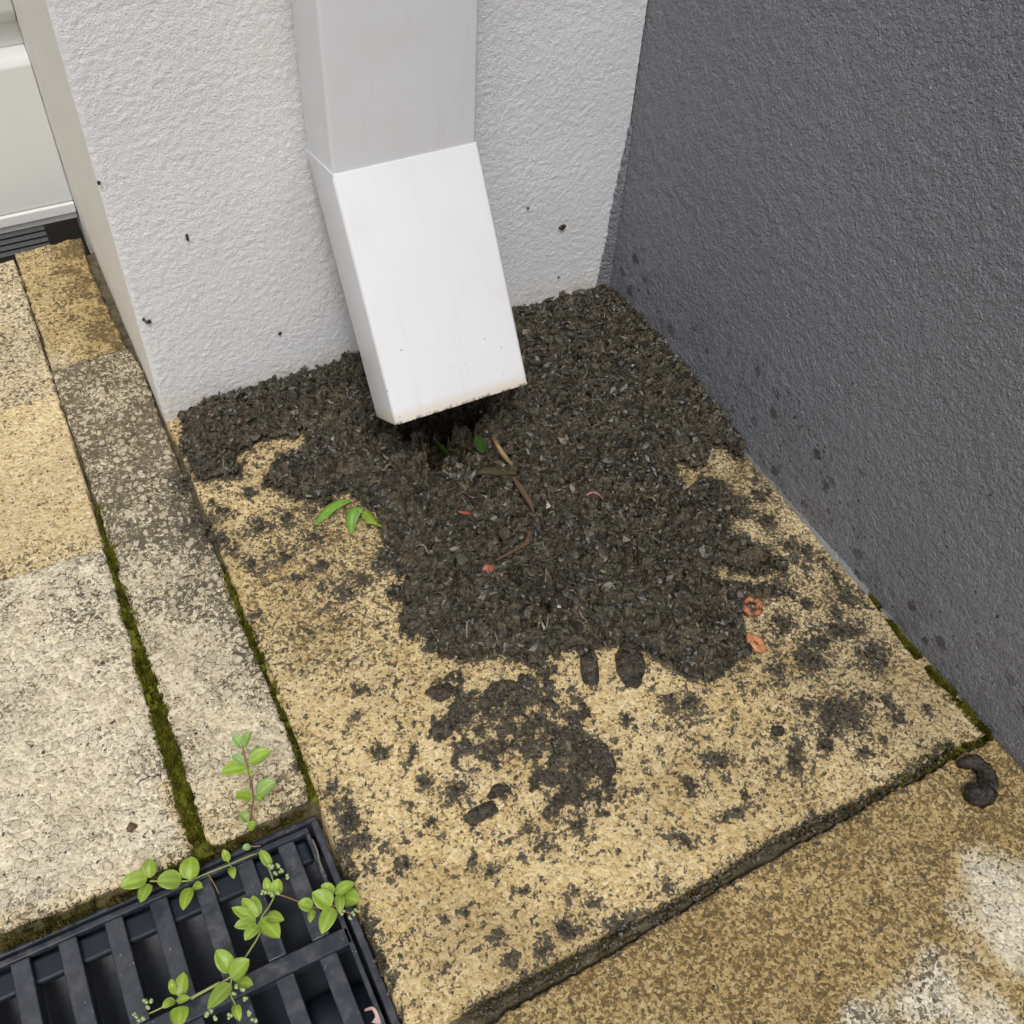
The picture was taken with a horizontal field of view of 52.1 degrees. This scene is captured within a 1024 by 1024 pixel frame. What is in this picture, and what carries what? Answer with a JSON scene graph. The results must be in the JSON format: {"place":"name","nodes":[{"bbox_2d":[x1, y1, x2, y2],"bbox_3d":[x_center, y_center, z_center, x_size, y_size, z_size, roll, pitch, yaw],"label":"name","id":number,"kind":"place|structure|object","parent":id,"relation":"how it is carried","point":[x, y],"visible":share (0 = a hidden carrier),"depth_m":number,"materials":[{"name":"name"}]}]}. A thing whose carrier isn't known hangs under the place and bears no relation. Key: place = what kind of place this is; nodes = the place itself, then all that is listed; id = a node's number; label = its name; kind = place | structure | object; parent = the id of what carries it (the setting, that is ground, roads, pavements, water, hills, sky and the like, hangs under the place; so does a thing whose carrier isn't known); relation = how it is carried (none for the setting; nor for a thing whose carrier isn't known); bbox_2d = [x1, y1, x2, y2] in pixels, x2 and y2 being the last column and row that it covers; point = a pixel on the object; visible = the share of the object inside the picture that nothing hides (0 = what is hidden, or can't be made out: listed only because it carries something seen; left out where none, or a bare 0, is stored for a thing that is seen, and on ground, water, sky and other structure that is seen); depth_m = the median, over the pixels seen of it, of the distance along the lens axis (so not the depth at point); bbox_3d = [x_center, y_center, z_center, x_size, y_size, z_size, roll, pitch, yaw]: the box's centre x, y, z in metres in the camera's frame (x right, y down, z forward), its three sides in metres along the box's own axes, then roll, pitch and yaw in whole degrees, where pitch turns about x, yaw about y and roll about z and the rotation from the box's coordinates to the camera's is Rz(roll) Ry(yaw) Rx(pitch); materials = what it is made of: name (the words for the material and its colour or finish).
{"place":"outdoors","nodes":[
{"label":"outdoors","id":0,"kind":"place"},
{"bbox_2d":[0,218,90,268],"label":"ground","id":1,"kind":"structure","parent":0,"point":[62,231],"depth_m":1.21,"materials":[{"name":"black"}]},
{"bbox_2d":[12,0,647,425],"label":"rendered pier","id":2,"kind":"structure","parent":1,"relation":"on","point":[172,122],"depth_m":0.72,"materials":[{"name":"white paint"}]},
{"bbox_2d":[0,0,77,257],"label":"garage door","id":3,"kind":"structure","parent":2,"relation":"attached to","point":[35,194],"depth_m":0.93,"materials":[{"name":"metal"}]},
{"bbox_2d":[291,0,526,424],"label":"downpipe","id":4,"kind":"object","parent":2,"relation":"attached to","point":[388,90],"visible":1,"depth_m":0.67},
{"bbox_2d":[559,224,565,229],"bbox_3d":[0.041,-0.230,0.845,0.007,0.006,0.002,-20,54,-19],"label":"mud speck","id":5,"kind":"object","parent":2,"relation":"attached to","point":[562,227],"visible":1,"depth_m":0.84,"materials":[{"name":"soil"}]},
{"bbox_2d":[597,0,1023,771],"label":"grey boundary wall","id":6,"kind":"structure","parent":1,"relation":"on","point":[819,206],"depth_m":0.64,"materials":[{"name":"paint"}]},
{"bbox_2d":[696,322,999,667],"bbox_3d":[0.201,-0.066,0.728,0.002,0.142,0.380,-20,54,-19],"label":"mud splash","id":7,"kind":"object","parent":6,"relation":"attached to","point":[997,616],"visible":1,"depth_m":0.69,"materials":[{"name":"black soil"}]},
{"bbox_2d":[0,253,986,1023],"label":"joint soil","id":8,"kind":"structure","parent":0,"point":[310,807],"depth_m":0.60,"materials":[{"name":"brown soil"}]},
{"bbox_2d":[0,809,302,953],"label":"moss fringe","id":9,"kind":"object","parent":8,"relation":"on","point":[117,898],"visible":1,"depth_m":0.57,"materials":[{"name":"green plant"}]},
{"bbox_2d":[94,502,210,857],"bbox_3d":[-0.235,0.094,0.666,0.016,0.010,0.284,-18,53,-18],"label":"moss","id":10,"kind":"object","parent":8,"relation":"on","point":[162,710],"visible":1,"depth_m":0.64,"materials":[{"name":"green plant"}]},
{"bbox_2d":[217,563,321,798],"bbox_3d":[-0.156,0.102,0.664,0.012,0.010,0.192,-20,54,-19],"label":"moss","id":11,"kind":"object","parent":8,"relation":"on","point":[260,659],"visible":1,"depth_m":0.66,"materials":[{"name":"green plant"}]},
{"bbox_2d":[469,782,896,1020],"bbox_3d":[0.105,0.213,0.587,0.287,0.008,0.011,-21,54,-20],"label":"moss fringe","id":12,"kind":"object","parent":8,"relation":"on","point":[674,904],"visible":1,"depth_m":0.58,"materials":[{"name":"plant"}]},
{"bbox_2d":[893,728,997,786],"bbox_3d":[0.268,0.152,0.648,0.084,0.010,0.016,-20,54,-19],"label":"moss","id":13,"kind":"object","parent":8,"relation":"on","point":[971,744],"visible":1,"depth_m":0.65,"materials":[{"name":"green plant"}]},
{"bbox_2d":[0,238,1023,1023],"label":"paving","id":14,"kind":"structure","parent":0,"point":[902,904],"depth_m":0.63,"materials":[{"name":"beige concrete"}]},
{"bbox_2d":[126,822,136,832],"bbox_3d":[-0.215,0.178,0.591,0.005,0.004,0.006,24,52,16],"label":"snail shell","id":15,"kind":"object","parent":14,"relation":"on","point":[131,827],"visible":1,"depth_m":0.59,"materials":[{"name":"brown"}]},
{"bbox_2d":[0,816,400,1023],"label":"channel drain","id":16,"kind":"object","parent":14,"relation":"in","point":[118,963],"visible":0.96,"depth_m":0.57,"materials":[{"name":"black plastic"}]},
{"bbox_2d":[132,972,218,1023],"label":"weed","id":17,"kind":"object","parent":16,"relation":"on","point":[179,986],"visible":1,"depth_m":0.53,"materials":[{"name":"green plant"}]},
{"bbox_2d":[120,850,256,909],"bbox_3d":[-0.175,0.204,0.571,0.071,0.018,0.032,-7,51,-10],"label":"weed","id":18,"kind":"object","parent":16,"relation":"on","point":[189,869],"visible":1,"depth_m":0.57,"materials":[{"name":"plant"}]},
{"bbox_2d":[191,843,288,1022],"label":"weed","id":19,"kind":"object","parent":16,"relation":"on","point":[248,911],"visible":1,"depth_m":0.55,"materials":[{"name":"green plant"}]},
{"bbox_2d":[312,839,322,870],"bbox_3d":[-0.109,0.197,0.593,0.002,0.008,0.023,-20,54,-19],"label":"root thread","id":20,"kind":"object","parent":16,"relation":"on","point":[317,855],"visible":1,"depth_m":0.59},
{"bbox_2d":[279,880,359,933],"bbox_3d":[-0.103,0.213,0.559,0.044,0.012,0.027,-4,50,-7],"label":"weed","id":21,"kind":"object","parent":16,"relation":"on","point":[322,898],"visible":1,"depth_m":0.56,"materials":[{"name":"green plant"}]},
{"bbox_2d":[365,1007,380,1023],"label":"fallen petal","id":22,"kind":"object","parent":16,"relation":"on","point":[376,1020],"visible":1,"depth_m":0.54,"materials":[{"name":"pink plant"}]},
{"bbox_2d":[221,731,275,830],"bbox_3d":[-0.147,0.150,0.587,0.030,0.052,0.031,32,55,21],"label":"weed","id":23,"kind":"object","parent":14,"relation":"on","point":[235,765],"visible":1,"depth_m":0.58,"materials":[{"name":"green plant"}]},
{"bbox_2d":[315,499,350,524],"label":"torn leaf","id":24,"kind":"object","parent":14,"relation":"on","point":[328,510],"visible":1,"depth_m":0.75,"materials":[{"name":"green plant"}]},
{"bbox_2d":[345,506,362,533],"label":"torn leaf","id":25,"kind":"object","parent":14,"relation":"on","point":[353,515],"visible":1,"depth_m":0.74,"materials":[{"name":"green plant"}]},
{"bbox_2d":[362,510,381,526],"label":"torn leaf","id":26,"kind":"object","parent":14,"relation":"on","point":[368,517],"visible":1,"depth_m":0.74,"materials":[{"name":"green plant"}]},
{"bbox_2d":[425,683,454,701],"bbox_3d":[-0.045,0.112,0.658,0.016,0.005,0.015,19,51,13],"label":"mud lump","id":27,"kind":"object","parent":14,"relation":"on","point":[438,694],"visible":1,"depth_m":0.66,"materials":[{"name":"soil"}]},
{"bbox_2d":[428,717,455,738],"bbox_3d":[-0.043,0.133,0.640,0.017,0.005,0.014,-19,53,-19],"label":"mud lump","id":28,"kind":"object","parent":14,"relation":"on","point":[438,729],"visible":1,"depth_m":0.64,"materials":[{"name":"soil"}]},
{"bbox_2d":[463,801,498,825],"bbox_3d":[-0.018,0.174,0.607,0.022,0.005,0.010,-24,55,-22],"label":"mud lump","id":29,"kind":"object","parent":14,"relation":"on","point":[482,812],"visible":1,"depth_m":0.60,"materials":[{"name":"soil"}]},
{"bbox_2d":[487,783,508,798],"bbox_3d":[-0.009,0.164,0.617,0.015,0.003,0.008,-23,55,-22],"label":"mud lump","id":30,"kind":"object","parent":14,"relation":"on","point":[497,790],"visible":1,"depth_m":0.61,"materials":[{"name":"soil"}]},
{"bbox_2d":[169,422,930,1016],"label":"mud crumbs","id":31,"kind":"object","parent":14,"relation":"on","point":[552,761],"visible":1,"depth_m":0.64,"materials":[{"name":"brown soil"}]},
{"bbox_2d":[176,286,930,1017],"bbox_3d":[0.014,0.060,0.755,0.404,0.124,0.486,-20,54,-19],"label":"leaf mould","id":32,"kind":"object","parent":14,"relation":"on","point":[452,432],"visible":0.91,"depth_m":0.74,"materials":[{"name":"soil"}]},
{"bbox_2d":[436,441,449,458],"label":"buried leaf","id":33,"kind":"object","parent":32,"relation":"on","point":[443,451],"visible":0.87,"depth_m":0.80,"materials":[{"name":"green plant"}]},
{"bbox_2d":[182,296,751,673],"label":"stalk fragments","id":34,"kind":"object","parent":32,"relation":"on","point":[484,485],"visible":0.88,"depth_m":0.75,"materials":[{"name":"brown plant"}]},
{"bbox_2d":[177,284,791,681],"bbox_3d":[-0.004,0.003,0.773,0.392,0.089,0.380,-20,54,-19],"label":"rotten leaf pieces","id":35,"kind":"object","parent":32,"relation":"on","point":[625,537],"visible":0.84,"depth_m":0.75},
{"bbox_2d":[458,511,469,514],"bbox_3d":[-0.032,0.001,0.733,0.012,0.008,0.004,-20,54,-19],"label":"plastic fragment","id":36,"kind":"object","parent":35,"relation":"on","point":[464,512],"visible":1,"depth_m":0.73,"materials":[{"name":"plastic"}]},
{"bbox_2d":[474,436,486,452],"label":"buried leaf","id":37,"kind":"object","parent":35,"relation":"on","point":[480,444],"visible":1,"depth_m":0.77,"materials":[{"name":"green plant"}]},
{"bbox_2d":[482,564,494,573],"bbox_3d":[-0.016,0.039,0.701,0.011,0.010,0.006,-20,54,-19],"label":"plastic fragment","id":38,"kind":"object","parent":35,"relation":"on","point":[489,567],"visible":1,"depth_m":0.70,"materials":[{"name":"plastic"}]},
{"bbox_2d":[475,466,517,475],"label":"dead leaf","id":39,"kind":"object","parent":32,"relation":"on","point":[489,470],"visible":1,"depth_m":0.76,"materials":[{"name":"brown plant"}]},
{"bbox_2d":[491,437,512,464],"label":"dead stalk","id":40,"kind":"object","parent":32,"relation":"on","point":[502,452],"visible":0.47,"depth_m":0.76,"materials":[{"name":"plant"}]},
{"bbox_2d":[495,510,531,560],"bbox_3d":[0.006,0.017,0.720,0.015,0.011,0.061,18,51,11],"label":"dead stalk","id":41,"kind":"object","parent":32,"relation":"on","point":[525,542],"visible":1,"depth_m":0.71,"materials":[{"name":"brown plant"}]},
{"bbox_2d":[512,477,534,511],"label":"dead leaf","id":42,"kind":"object","parent":32,"relation":"on","point":[522,491],"visible":1,"depth_m":0.74,"materials":[{"name":"brown plant"}]},
{"bbox_2d":[586,491,603,499],"bbox_3d":[0.059,-0.012,0.748,0.013,0.009,0.006,-20,54,-19],"label":"plastic fragment","id":43,"kind":"object","parent":32,"relation":"on","point":[598,494],"visible":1,"depth_m":0.75,"materials":[{"name":"pink plastic"}]},
{"bbox_2d":[548,589,568,608],"bbox_3d":[0.031,0.057,0.689,0.015,0.008,0.016,0,50,-3],"label":"pebble","id":44,"kind":"object","parent":14,"relation":"on","point":[558,594],"visible":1,"depth_m":0.69,"materials":[{"name":"stone"}]},
{"bbox_2d":[559,735,572,762],"bbox_3d":[0.032,0.143,0.636,0.011,0.006,0.020,1,50,-3],"label":"pebble","id":45,"kind":"object","parent":14,"relation":"on","point":[566,746],"visible":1,"depth_m":0.63,"materials":[{"name":"stone"}]},
{"bbox_2d":[580,648,598,685],"bbox_3d":[0.050,0.100,0.675,0.012,0.005,0.029,1,50,-3],"label":"mud lump","id":46,"kind":"object","parent":14,"relation":"on","point":[589,666],"visible":1,"depth_m":0.67,"materials":[{"name":"soil"}]},
{"bbox_2d":[590,739,615,781],"bbox_3d":[0.055,0.150,0.632,0.014,0.006,0.029,-11,51,-13],"label":"mud lump","id":47,"kind":"object","parent":14,"relation":"on","point":[608,762],"visible":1,"depth_m":0.63,"materials":[{"name":"soil"}]},
{"bbox_2d":[615,639,645,688],"bbox_3d":[0.077,0.098,0.677,0.020,0.007,0.039,0,50,-3],"label":"mud lump","id":48,"kind":"object","parent":14,"relation":"on","point":[630,664],"visible":1,"depth_m":0.67,"materials":[{"name":"soil"}]},
{"bbox_2d":[462,740,956,1022],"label":"joint crumbs","id":49,"kind":"object","parent":14,"relation":"on","point":[620,934],"visible":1,"depth_m":0.58,"materials":[{"name":"brown soil"}]},
{"bbox_2d":[742,596,762,616],"bbox_3d":[0.163,0.064,0.711,0.017,0.004,0.017,-27,65,-30],"label":"orange ring","id":50,"kind":"object","parent":14,"relation":"on","point":[756,612],"visible":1,"depth_m":0.71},
{"bbox_2d":[745,632,766,653],"bbox_3d":[0.161,0.086,0.691,0.016,0.008,0.014,37,57,24],"label":"orange ring","id":51,"kind":"object","parent":14,"relation":"on","point":[758,644],"visible":1,"depth_m":0.69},
{"bbox_2d":[771,725,784,735],"bbox_3d":[0.166,0.136,0.651,0.008,0.005,0.008,-35,60,-29],"label":"pebble","id":52,"kind":"object","parent":14,"relation":"on","point":[778,730],"visible":1,"depth_m":0.65,"materials":[{"name":"stone"}]},
{"bbox_2d":[869,593,993,739],"bbox_3d":[0.273,0.099,0.689,0.012,0.006,0.122,-21,54,-20],"label":"moss","id":53,"kind":"object","parent":14,"relation":"on","point":[968,710],"visible":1,"depth_m":0.68,"materials":[{"name":"green plant"}]},
{"bbox_2d":[957,754,998,808],"bbox_3d":[0.282,0.163,0.632,0.023,0.014,0.034,6,50,2],"label":"mud curl","id":54,"kind":"object","parent":14,"relation":"on","point":[981,792],"visible":1,"depth_m":0.63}
]}

